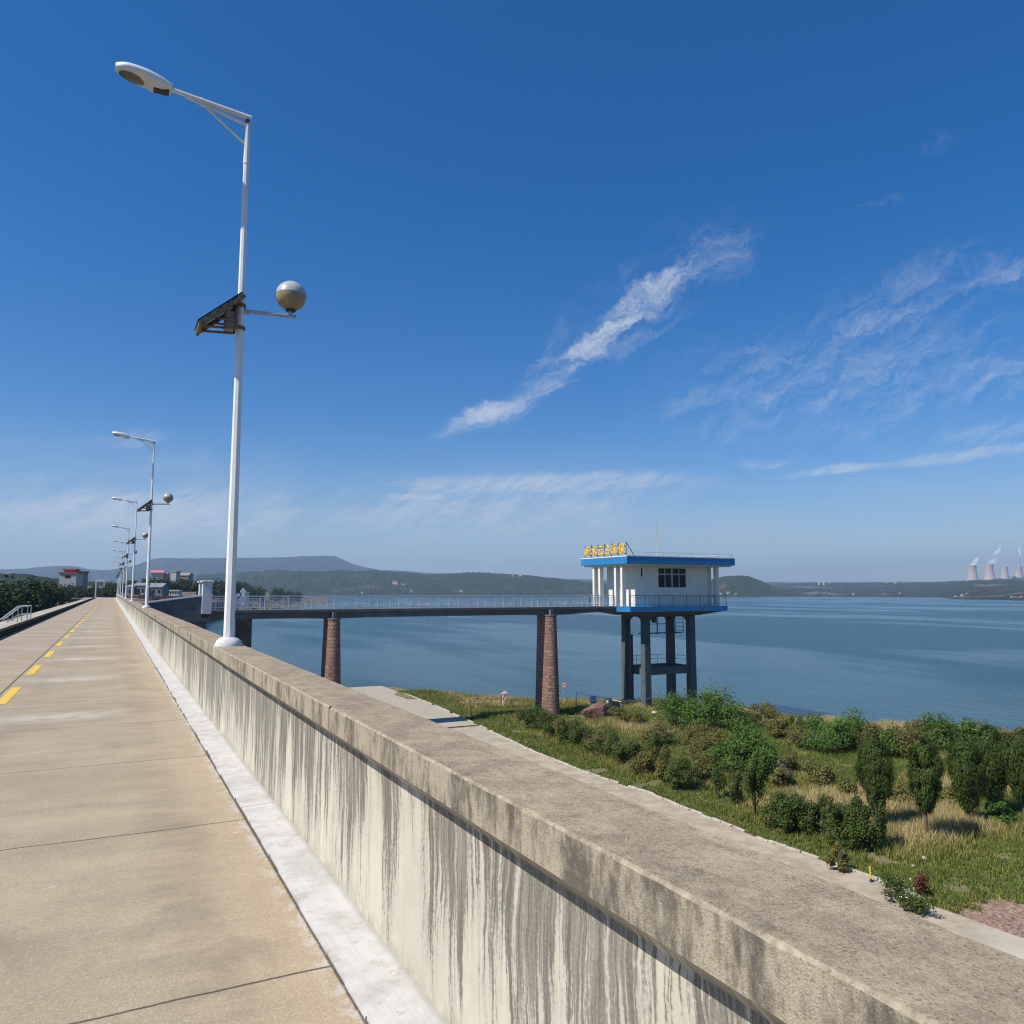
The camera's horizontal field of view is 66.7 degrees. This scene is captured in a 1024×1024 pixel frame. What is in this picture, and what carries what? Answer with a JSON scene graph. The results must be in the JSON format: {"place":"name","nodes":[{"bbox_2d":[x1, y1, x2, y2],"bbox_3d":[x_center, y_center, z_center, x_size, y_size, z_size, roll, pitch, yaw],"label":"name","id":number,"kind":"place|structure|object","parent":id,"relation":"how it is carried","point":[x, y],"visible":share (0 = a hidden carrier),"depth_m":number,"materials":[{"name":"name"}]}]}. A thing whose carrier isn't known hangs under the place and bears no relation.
{"place":"outdoors","nodes":[
{"label":"outdoors","id":0,"kind":"place"},
{"bbox_2d":[0,599,87,628],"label":"path","id":1,"kind":"structure","parent":0,"point":[4,624],"depth_m":61.73,"materials":[{"name":"concrete"}]},
{"bbox_2d":[0,605,31,621],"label":"stair railing","id":2,"kind":"object","parent":1,"relation":"on","point":[17,615],"visible":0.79,"depth_m":48.23,"materials":[{"name":"grey metal"}]},
{"bbox_2d":[0,573,114,585],"bbox_3d":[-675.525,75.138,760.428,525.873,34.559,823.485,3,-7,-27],"label":"hills","id":3,"kind":"structure","parent":0,"point":[22,577],"depth_m":787.91,"materials":[{"name":"green plant"}]},
{"bbox_2d":[0,598,368,1023],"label":"road","id":4,"kind":"structure","parent":0,"point":[141,881],"depth_m":4.67,"materials":[{"name":"concrete"}]},
{"bbox_2d":[0,599,103,703],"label":"road marking","id":5,"kind":"object","parent":4,"relation":"on","point":[8,695],"visible":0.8,"depth_m":15.72,"materials":[{"name":"yellow paint"}]},
{"bbox_2d":[115,598,447,1023],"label":"gutter","id":6,"kind":"object","parent":4,"relation":"on","point":[377,978],"visible":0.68,"depth_m":4.15,"materials":[{"name":"grey concrete"}]},
{"bbox_2d":[57,586,326,622],"bbox_3d":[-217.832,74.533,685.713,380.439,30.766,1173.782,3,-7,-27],"label":"shore","id":7,"kind":"structure","parent":0,"point":[317,599],"depth_m":646.55,"materials":[{"name":"green plant"}]},
{"bbox_2d":[58,572,83,587],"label":"building","id":8,"kind":"structure","parent":7,"relation":"on","point":[68,578],"depth_m":274.40,"materials":[{"name":"paint"}]},
{"bbox_2d":[75,589,93,598],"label":"tree","id":9,"kind":"object","parent":7,"relation":"on","point":[84,594],"visible":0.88,"depth_m":222.37,"materials":[{"name":"green plant"}]},
{"bbox_2d":[134,583,149,594],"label":"shed","id":10,"kind":"structure","parent":7,"relation":"on","point":[140,588],"depth_m":259.27,"materials":[{"name":"white concrete"}]},
{"bbox_2d":[124,595,189,600],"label":"fence","id":11,"kind":"object","parent":7,"relation":"on","point":[151,597],"visible":0.25,"depth_m":204.61,"materials":[{"name":"metal"}]},
{"bbox_2d":[150,570,163,579],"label":"house","id":12,"kind":"structure","parent":7,"relation":"on","point":[156,573],"depth_m":466.79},
{"bbox_2d":[149,583,169,595],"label":"shed","id":13,"kind":"structure","parent":7,"relation":"on","point":[159,589],"depth_m":261.53,"materials":[{"name":"white concrete"}]},
{"bbox_2d":[170,571,180,581],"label":"house","id":14,"kind":"structure","parent":7,"relation":"on","point":[174,575],"depth_m":454.75,"materials":[{"name":"paint"}]},
{"bbox_2d":[195,570,606,596],"bbox_3d":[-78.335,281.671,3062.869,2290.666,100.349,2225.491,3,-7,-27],"label":"hills","id":15,"kind":"structure","parent":0,"point":[332,583],"depth_m":2496.15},
{"bbox_2d":[351,686,475,726],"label":"path","id":16,"kind":"structure","parent":0,"point":[433,713],"depth_m":79.89,"materials":[{"name":"concrete"}]},
{"bbox_2d":[0,556,924,583],"bbox_3d":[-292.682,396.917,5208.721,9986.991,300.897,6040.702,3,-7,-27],"label":"hills","id":17,"kind":"structure","parent":0,"point":[218,565],"depth_m":5349.93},
{"bbox_2d":[0,0,1023,581],"label":"sky","id":18,"kind":"structure","parent":0,"point":[743,279],"materials":[{"name":"blue"}]},
{"bbox_2d":[206,597,1023,731],"bbox_3d":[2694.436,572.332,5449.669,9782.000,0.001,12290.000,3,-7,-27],"label":"water","id":19,"kind":"structure","parent":0,"point":[894,659],"depth_m":179.80,"materials":[{"name":"blue liquid"}]},
{"bbox_2d":[386,687,1023,938],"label":"bank","id":20,"kind":"structure","parent":0,"point":[1005,916],"depth_m":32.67,"materials":[{"name":"green plant"}]},
{"bbox_2d":[515,705,537,728],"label":"shrub","id":21,"kind":"object","parent":20,"relation":"on","point":[520,715],"visible":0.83,"depth_m":67.08,"materials":[{"name":"green plant"}]},
{"bbox_2d":[525,703,548,729],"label":"shrub","id":22,"kind":"object","parent":20,"relation":"on","point":[537,709],"visible":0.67,"depth_m":66.25,"materials":[{"name":"green plant"}]},
{"bbox_2d":[536,703,565,734],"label":"shrub","id":23,"kind":"object","parent":20,"relation":"on","point":[547,726],"visible":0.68,"depth_m":62.97,"materials":[{"name":"green plant"}]},
{"bbox_2d":[552,716,572,735],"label":"shrub","id":24,"kind":"object","parent":20,"relation":"on","point":[560,726],"visible":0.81,"depth_m":61.45,"materials":[{"name":"green plant"}]},
{"bbox_2d":[556,716,590,743],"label":"shrub","id":25,"kind":"object","parent":20,"relation":"on","point":[571,737],"visible":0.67,"depth_m":60.09,"materials":[{"name":"green plant"}]},
{"bbox_2d":[572,723,594,748],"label":"shrub","id":26,"kind":"object","parent":20,"relation":"on","point":[586,734],"visible":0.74,"depth_m":58.76,"materials":[{"name":"green plant"}]},
{"bbox_2d":[581,728,606,751],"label":"shrub","id":27,"kind":"object","parent":20,"relation":"on","point":[598,736],"visible":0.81,"depth_m":56.94,"materials":[{"name":"green plant"}]},
{"bbox_2d":[581,702,609,718],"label":"boulder","id":28,"kind":"object","parent":20,"relation":"on","point":[598,710],"visible":0.84,"depth_m":72.36,"materials":[{"name":"stone"}]},
{"bbox_2d":[586,729,619,756],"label":"shrub","id":29,"kind":"object","parent":20,"relation":"on","point":[613,738],"visible":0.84,"depth_m":54.99,"materials":[{"name":"green plant"}]},
{"bbox_2d":[608,706,631,720],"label":"shrub","id":30,"kind":"object","parent":20,"relation":"on","point":[616,711],"visible":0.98,"depth_m":70.22,"materials":[{"name":"green plant"}]},
{"bbox_2d":[607,738,633,763],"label":"shrub","id":31,"kind":"object","parent":20,"relation":"on","point":[619,751],"visible":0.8,"depth_m":53.09,"materials":[{"name":"green plant"}]},
{"bbox_2d":[624,739,645,762],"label":"shrub","id":32,"kind":"object","parent":20,"relation":"on","point":[632,747],"visible":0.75,"depth_m":51.71,"materials":[{"name":"green plant"}]},
{"bbox_2d":[630,710,648,722],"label":"shrub","id":33,"kind":"object","parent":20,"relation":"on","point":[638,717],"visible":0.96,"depth_m":68.78,"materials":[{"name":"green plant"}]},
{"bbox_2d":[627,745,656,773],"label":"shrub","id":34,"kind":"object","parent":20,"relation":"on","point":[645,760],"visible":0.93,"depth_m":50.04,"materials":[{"name":"green plant"}]},
{"bbox_2d":[644,727,669,763],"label":"shrub","id":35,"kind":"object","parent":20,"relation":"on","point":[655,739],"visible":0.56,"depth_m":51.66,"materials":[{"name":"green plant"}]},
{"bbox_2d":[638,721,676,741],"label":"shrub","id":36,"kind":"object","parent":20,"relation":"on","point":[648,733],"visible":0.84,"depth_m":60.31,"materials":[{"name":"green plant"}]},
{"bbox_2d":[581,525,734,707],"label":"intake tower","id":37,"kind":"structure","parent":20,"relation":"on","point":[645,590],"depth_m":81.32,"materials":[{"name":"paint"}]},
{"bbox_2d":[658,568,685,587],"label":"window frame","id":38,"kind":"structure","parent":37,"relation":"in","point":[667,577],"depth_m":81.50,"materials":[{"name":"white metal"}]},
{"bbox_2d":[405,693,923,901],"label":"kerb","id":39,"kind":"structure","parent":20,"relation":"on","point":[735,827],"depth_m":42.96,"materials":[{"name":"concrete"}]},
{"bbox_2d":[653,746,676,783],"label":"shrub","id":40,"kind":"object","parent":20,"relation":"on","point":[660,767],"visible":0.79,"depth_m":48.04,"materials":[{"name":"green plant"}]},
{"bbox_2d":[647,685,705,730],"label":"shrub","id":41,"kind":"object","parent":20,"relation":"on","point":[673,703],"visible":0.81,"depth_m":66.93,"materials":[{"name":"green plant"}]},
{"bbox_2d":[660,753,705,787],"bbox_3d":[10.366,15.690,46.593,2.041,2.227,2.705,8,-10,-54],"label":"shrub","id":42,"kind":"object","parent":20,"relation":"on","point":[680,772],"visible":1,"depth_m":46.48,"materials":[{"name":"green plant"}]},
{"bbox_2d":[677,721,713,744],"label":"shrub","id":43,"kind":"object","parent":20,"relation":"on","point":[692,733],"visible":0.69,"depth_m":59.45,"materials":[{"name":"green plant"}]},
{"bbox_2d":[678,746,716,778],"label":"shrub","id":44,"kind":"object","parent":20,"relation":"on","point":[707,767],"visible":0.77,"depth_m":48.42,"materials":[{"name":"green plant"}]},
{"bbox_2d":[682,721,727,765],"bbox_3d":[13.349,16.089,53.601,3.428,3.015,4.244,-2,-6,17],"label":"shrub","id":45,"kind":"object","parent":20,"relation":"on","point":[714,737],"visible":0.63,"depth_m":53.65,"materials":[{"name":"green plant"}]},
{"bbox_2d":[710,761,727,797],"bbox_3d":[11.895,15.325,44.451,1.016,2.422,1.495,0,-6,-1],"label":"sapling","id":46,"kind":"object","parent":20,"relation":"on","point":[718,779],"visible":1,"depth_m":44.24,"materials":[{"name":"green plant"}]},
{"bbox_2d":[675,679,766,731],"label":"shrub","id":47,"kind":"object","parent":20,"relation":"on","point":[714,711],"visible":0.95,"depth_m":65.65,"materials":[{"name":"green plant"}]},
{"bbox_2d":[726,767,742,804],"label":"shrub","id":48,"kind":"object","parent":20,"relation":"on","point":[735,786],"visible":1,"depth_m":43.16,"materials":[{"name":"green plant"}]},
{"bbox_2d":[699,709,793,780],"bbox_3d":[14.909,14.966,49.885,5.606,4.140,6.262,3,-7,-27],"label":"shrub","id":49,"kind":"object","parent":20,"relation":"on","point":[745,748],"visible":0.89,"depth_m":49.29,"materials":[{"name":"green plant"}]},
{"bbox_2d":[740,752,767,814],"bbox_3d":[12.810,14.406,41.016,1.009,3.659,1.761,-5,-8,40],"label":"sapling","id":50,"kind":"object","parent":20,"relation":"on","point":[754,779],"visible":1,"depth_m":40.98,"materials":[{"name":"green plant"}]},
{"bbox_2d":[731,701,781,727],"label":"shrub","id":51,"kind":"object","parent":20,"relation":"on","point":[767,711],"visible":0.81,"depth_m":67.36,"materials":[{"name":"green plant"}]},
{"bbox_2d":[763,715,790,737],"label":"shrub","id":52,"kind":"object","parent":20,"relation":"on","point":[774,727],"visible":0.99,"depth_m":62.52,"materials":[{"name":"green plant"}]},
{"bbox_2d":[766,766,796,786],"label":"shrub","id":53,"kind":"object","parent":20,"relation":"on","point":[778,775],"visible":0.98,"depth_m":46.40,"materials":[{"name":"green plant"}]},
{"bbox_2d":[779,749,798,768],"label":"shrub","id":54,"kind":"object","parent":20,"relation":"on","point":[791,758],"visible":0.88,"depth_m":51.13,"materials":[{"name":"green plant"}]},
{"bbox_2d":[757,786,821,832],"bbox_3d":[13.740,14.828,38.569,2.738,2.294,3.351,3,-7,-27],"label":"shrub","id":55,"kind":"object","parent":20,"relation":"on","point":[787,812],"visible":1,"depth_m":37.93,"materials":[{"name":"green plant"}]},
{"bbox_2d":[789,714,804,731],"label":"shrub","id":56,"kind":"object","parent":20,"relation":"on","point":[792,720],"visible":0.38,"depth_m":61.56,"materials":[{"name":"green plant"}]},
{"bbox_2d":[782,725,829,747],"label":"shrub","id":57,"kind":"object","parent":20,"relation":"on","point":[794,738],"visible":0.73,"depth_m":58.14,"materials":[{"name":"green plant"}]},
{"bbox_2d":[806,786,827,829],"bbox_3d":[14.749,14.617,37.926,1.372,2.390,1.057,3,-7,-27],"label":"sapling","id":58,"kind":"object","parent":20,"relation":"on","point":[820,803],"visible":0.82,"depth_m":37.84,"materials":[{"name":"green plant"}]},
{"bbox_2d":[797,759,839,785],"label":"shrub","id":59,"kind":"object","parent":20,"relation":"on","point":[822,774],"visible":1,"depth_m":47.26,"materials":[{"name":"green plant"}]},
{"bbox_2d":[792,713,863,750],"bbox_3d":[23.522,16.423,57.516,7.077,2.864,4.197,4,-7,-32],"label":"shrub","id":60,"kind":"object","parent":20,"relation":"on","point":[836,730],"visible":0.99,"depth_m":56.77,"materials":[{"name":"green plant"}]},
{"bbox_2d":[795,709,861,732],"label":"shrub","id":61,"kind":"object","parent":20,"relation":"on","point":[810,722],"visible":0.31,"depth_m":60.57,"materials":[{"name":"green plant"}]},
{"bbox_2d":[822,838,849,873],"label":"shrub","id":62,"kind":"object","parent":20,"relation":"on","point":[844,859],"visible":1,"depth_m":32.88,"materials":[{"name":"green plant"}]},
{"bbox_2d":[834,774,857,794],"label":"shrub","id":63,"kind":"object","parent":20,"relation":"on","point":[848,785],"visible":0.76,"depth_m":43.74,"materials":[{"name":"green plant"}]},
{"bbox_2d":[813,790,880,853],"bbox_3d":[15.497,14.367,36.234,3.056,2.684,3.140,3,-7,-27],"label":"shrub","id":64,"kind":"object","parent":20,"relation":"on","point":[852,823],"visible":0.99,"depth_m":36.00,"materials":[{"name":"green plant"}]},
{"bbox_2d":[840,706,869,737],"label":"shrub","id":65,"kind":"object","parent":20,"relation":"on","point":[860,724],"visible":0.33,"depth_m":61.15,"materials":[{"name":"green plant"}]},
{"bbox_2d":[846,721,883,749],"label":"shrub","id":66,"kind":"object","parent":20,"relation":"on","point":[872,728],"visible":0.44,"depth_m":57.12,"materials":[{"name":"green plant"}]},
{"bbox_2d":[852,731,896,816],"bbox_3d":[18.158,13.474,38.785,2.148,5.048,2.176,-5,-8,41],"label":"juniper tree","id":67,"kind":"object","parent":20,"relation":"on","point":[874,757],"visible":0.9,"depth_m":38.29,"materials":[{"name":"green plant"}]},
{"bbox_2d":[866,789,886,850],"bbox_3d":[16.759,14.213,35.589,0.875,2.958,1.149,-5,-8,40],"label":"sapling","id":68,"kind":"object","parent":20,"relation":"on","point":[878,811],"visible":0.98,"depth_m":35.38,"materials":[{"name":"green plant"}]},
{"bbox_2d":[876,868,912,902],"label":"flowering shrub","id":69,"kind":"object","parent":20,"relation":"on","point":[890,883],"visible":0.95,"depth_m":29.74,"materials":[{"name":"green plant"}]},
{"bbox_2d":[877,728,918,757],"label":"shrub","id":70,"kind":"object","parent":20,"relation":"on","point":[883,734],"visible":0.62,"depth_m":55.20,"materials":[{"name":"green plant"}]},
{"bbox_2d":[887,783,913,804],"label":"shrub","id":71,"kind":"object","parent":20,"relation":"on","point":[901,791],"visible":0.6,"depth_m":42.48,"materials":[{"name":"green plant"}]},
{"bbox_2d":[885,713,932,759],"bbox_3d":[28.117,16.074,55.890,3.884,3.297,3.143,3,-7,-27],"label":"shrub","id":72,"kind":"object","parent":20,"relation":"on","point":[909,738],"visible":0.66,"depth_m":55.18,"materials":[{"name":"green plant"}]},
{"bbox_2d":[895,887,941,914],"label":"flowering shrub","id":73,"kind":"object","parent":20,"relation":"on","point":[918,904],"visible":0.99,"depth_m":28.43,"materials":[{"name":"green plant"}]},
{"bbox_2d":[901,716,936,742],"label":"shrub","id":74,"kind":"object","parent":20,"relation":"on","point":[917,720],"visible":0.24,"depth_m":59.91,"materials":[{"name":"green plant"}]},
{"bbox_2d":[911,871,930,894],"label":"shrub","id":75,"kind":"object","parent":20,"relation":"on","point":[920,881],"visible":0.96,"depth_m":30.34,"materials":[{"name":"red plant"}]},
{"bbox_2d":[903,739,945,835],"bbox_3d":[19.447,13.251,36.560,1.848,5.122,1.767,-3,-7,28],"label":"juniper tree","id":76,"kind":"object","parent":20,"relation":"on","point":[925,770],"visible":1,"depth_m":36.28,"materials":[{"name":"green plant"}]},
{"bbox_2d":[913,707,958,753],"bbox_3d":[31.181,16.224,57.480,3.811,3.566,4.039,-4,-7,31],"label":"shrub","id":77,"kind":"object","parent":20,"relation":"on","point":[943,731],"visible":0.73,"depth_m":56.98,"materials":[{"name":"green plant"}]},
{"bbox_2d":[938,784,959,803],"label":"shrub","id":78,"kind":"object","parent":20,"relation":"on","point":[947,793],"visible":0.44,"depth_m":42.73,"materials":[{"name":"green plant"}]},
{"bbox_2d":[943,734,988,819],"bbox_3d":[23.084,13.748,39.443,2.088,4.890,2.476,-2,-6,23],"label":"juniper tree","id":79,"kind":"object","parent":20,"relation":"on","point":[965,758],"visible":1,"depth_m":39.01,"materials":[{"name":"green plant"}]},
{"bbox_2d":[954,715,979,743],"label":"shrub","id":80,"kind":"object","parent":20,"relation":"on","point":[968,730],"visible":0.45,"depth_m":55.60,"materials":[{"name":"green plant"}]},
{"bbox_2d":[974,719,1010,800],"bbox_3d":[25.640,13.813,41.615,2.488,5.210,2.480,6,-8,-44],"label":"juniper tree","id":81,"kind":"object","parent":20,"relation":"on","point":[988,739],"visible":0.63,"depth_m":41.11,"materials":[{"name":"green plant"}]},
{"bbox_2d":[984,798,1016,825],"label":"shrub","id":82,"kind":"object","parent":20,"relation":"on","point":[996,809],"visible":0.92,"depth_m":38.99,"materials":[{"name":"green plant"}]},
{"bbox_2d":[991,732,1023,819],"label":"juniper tree","id":83,"kind":"object","parent":20,"relation":"on","point":[1013,749],"visible":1,"depth_m":40.12,"materials":[{"name":"green plant"}]},
{"bbox_2d":[993,725,1023,752],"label":"shrub","id":84,"kind":"object","parent":20,"relation":"on","point":[1020,730],"visible":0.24,"depth_m":55.55,"materials":[{"name":"green plant"}]},
{"bbox_2d":[451,726,1023,959],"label":"path","id":85,"kind":"structure","parent":0,"point":[1003,941],"depth_m":35.31,"materials":[{"name":"concrete"}]},
{"bbox_2d":[711,575,814,596],"bbox_3d":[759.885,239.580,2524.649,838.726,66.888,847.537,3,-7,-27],"label":"hills","id":86,"kind":"structure","parent":0,"point":[744,586],"depth_m":2292.36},
{"bbox_2d":[769,577,1023,600],"bbox_3d":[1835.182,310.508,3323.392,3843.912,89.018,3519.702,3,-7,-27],"label":"hills","id":87,"kind":"structure","parent":0,"point":[998,589],"depth_m":2533.59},
{"bbox_2d":[966,565,978,580],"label":"cooling tower","id":88,"kind":"structure","parent":87,"relation":"on","point":[972,573],"depth_m":3933.97,"materials":[{"name":"concrete"}]},
{"bbox_2d":[984,564,995,579],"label":"cooling tower","id":89,"kind":"structure","parent":87,"relation":"on","point":[989,573],"depth_m":3897.39,"materials":[{"name":"concrete"}]},
{"bbox_3d":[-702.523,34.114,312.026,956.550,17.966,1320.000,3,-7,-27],"label":"land","id":90,"kind":"structure","parent":0,"visible":0},
{"bbox_2d":[0,587,26,618],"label":"tree","id":91,"kind":"object","parent":90,"relation":"on","point":[16,602],"visible":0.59,"depth_m":78.50,"materials":[{"name":"green plant"}]},
{"bbox_2d":[2,585,25,619],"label":"tree","id":92,"kind":"object","parent":90,"relation":"on","point":[18,593],"visible":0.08,"depth_m":93.04,"materials":[{"name":"green plant"}]},
{"bbox_2d":[11,586,44,613],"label":"tree","id":93,"kind":"object","parent":90,"relation":"on","point":[31,601],"visible":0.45,"depth_m":102.73,"materials":[{"name":"green plant"}]},
{"bbox_2d":[9,577,50,612],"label":"tree","id":94,"kind":"object","parent":90,"relation":"on","point":[37,592],"visible":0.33,"depth_m":115.50,"materials":[{"name":"green plant"}]},
{"bbox_2d":[27,575,59,608],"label":"tree","id":95,"kind":"object","parent":90,"relation":"on","point":[39,587],"visible":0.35,"depth_m":119.77,"materials":[{"name":"green plant"}]},
{"bbox_2d":[30,580,61,609],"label":"tree","id":96,"kind":"object","parent":90,"relation":"on","point":[55,591],"visible":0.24,"depth_m":126.81,"materials":[{"name":"green plant"}]},
{"bbox_2d":[0,597,94,637],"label":"kerb wall","id":97,"kind":"structure","parent":90,"relation":"on","point":[8,630],"depth_m":39.26,"materials":[{"name":"grey concrete"}]},
{"bbox_2d":[40,583,68,610],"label":"tree","id":98,"kind":"object","parent":90,"relation":"on","point":[57,599],"visible":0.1,"depth_m":136.17,"materials":[{"name":"green plant"}]},
{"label":"embankment","id":99,"kind":"structure","parent":0,"visible":0},
{"bbox_2d":[234,588,251,646],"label":"gate hoist","id":100,"kind":"object","parent":99,"relation":"on","point":[243,630],"visible":0.56,"depth_m":65.18,"materials":[{"name":"concrete"}]},
{"bbox_2d":[140,581,615,715],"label":"footbridge","id":101,"kind":"object","parent":99,"relation":"on","point":[196,610],"visible":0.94,"depth_m":68.83,"materials":[{"name":"concrete"}]},
{"bbox_2d":[116,594,1023,1023],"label":"parapet wall","id":102,"kind":"structure","parent":99,"relation":"on","point":[480,882],"depth_m":2.34,"materials":[{"name":"concrete"}]},
{"bbox_2d":[112,525,136,597],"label":"street lamp","id":103,"kind":"object","parent":102,"relation":"on","point":[127,554],"visible":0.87,"depth_m":73.73,"materials":[{"name":"grey metal"}]},
{"bbox_2d":[112,497,147,600],"bbox_3d":[-25.521,2.920,51.701,2.318,7.799,0.420,2,-6,-23],"label":"street lamp","id":104,"kind":"object","parent":102,"relation":"on","point":[134,539],"visible":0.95,"depth_m":51.81,"materials":[{"name":"grey metal"}]},
{"bbox_2d":[112,431,172,607],"bbox_3d":[-14.685,0.768,30.694,2.318,7.799,0.420,3,-7,-29],"label":"street lamp","id":105,"kind":"object","parent":102,"relation":"on","point":[167,497],"visible":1,"depth_m":30.83,"materials":[{"name":"grey metal"}]},
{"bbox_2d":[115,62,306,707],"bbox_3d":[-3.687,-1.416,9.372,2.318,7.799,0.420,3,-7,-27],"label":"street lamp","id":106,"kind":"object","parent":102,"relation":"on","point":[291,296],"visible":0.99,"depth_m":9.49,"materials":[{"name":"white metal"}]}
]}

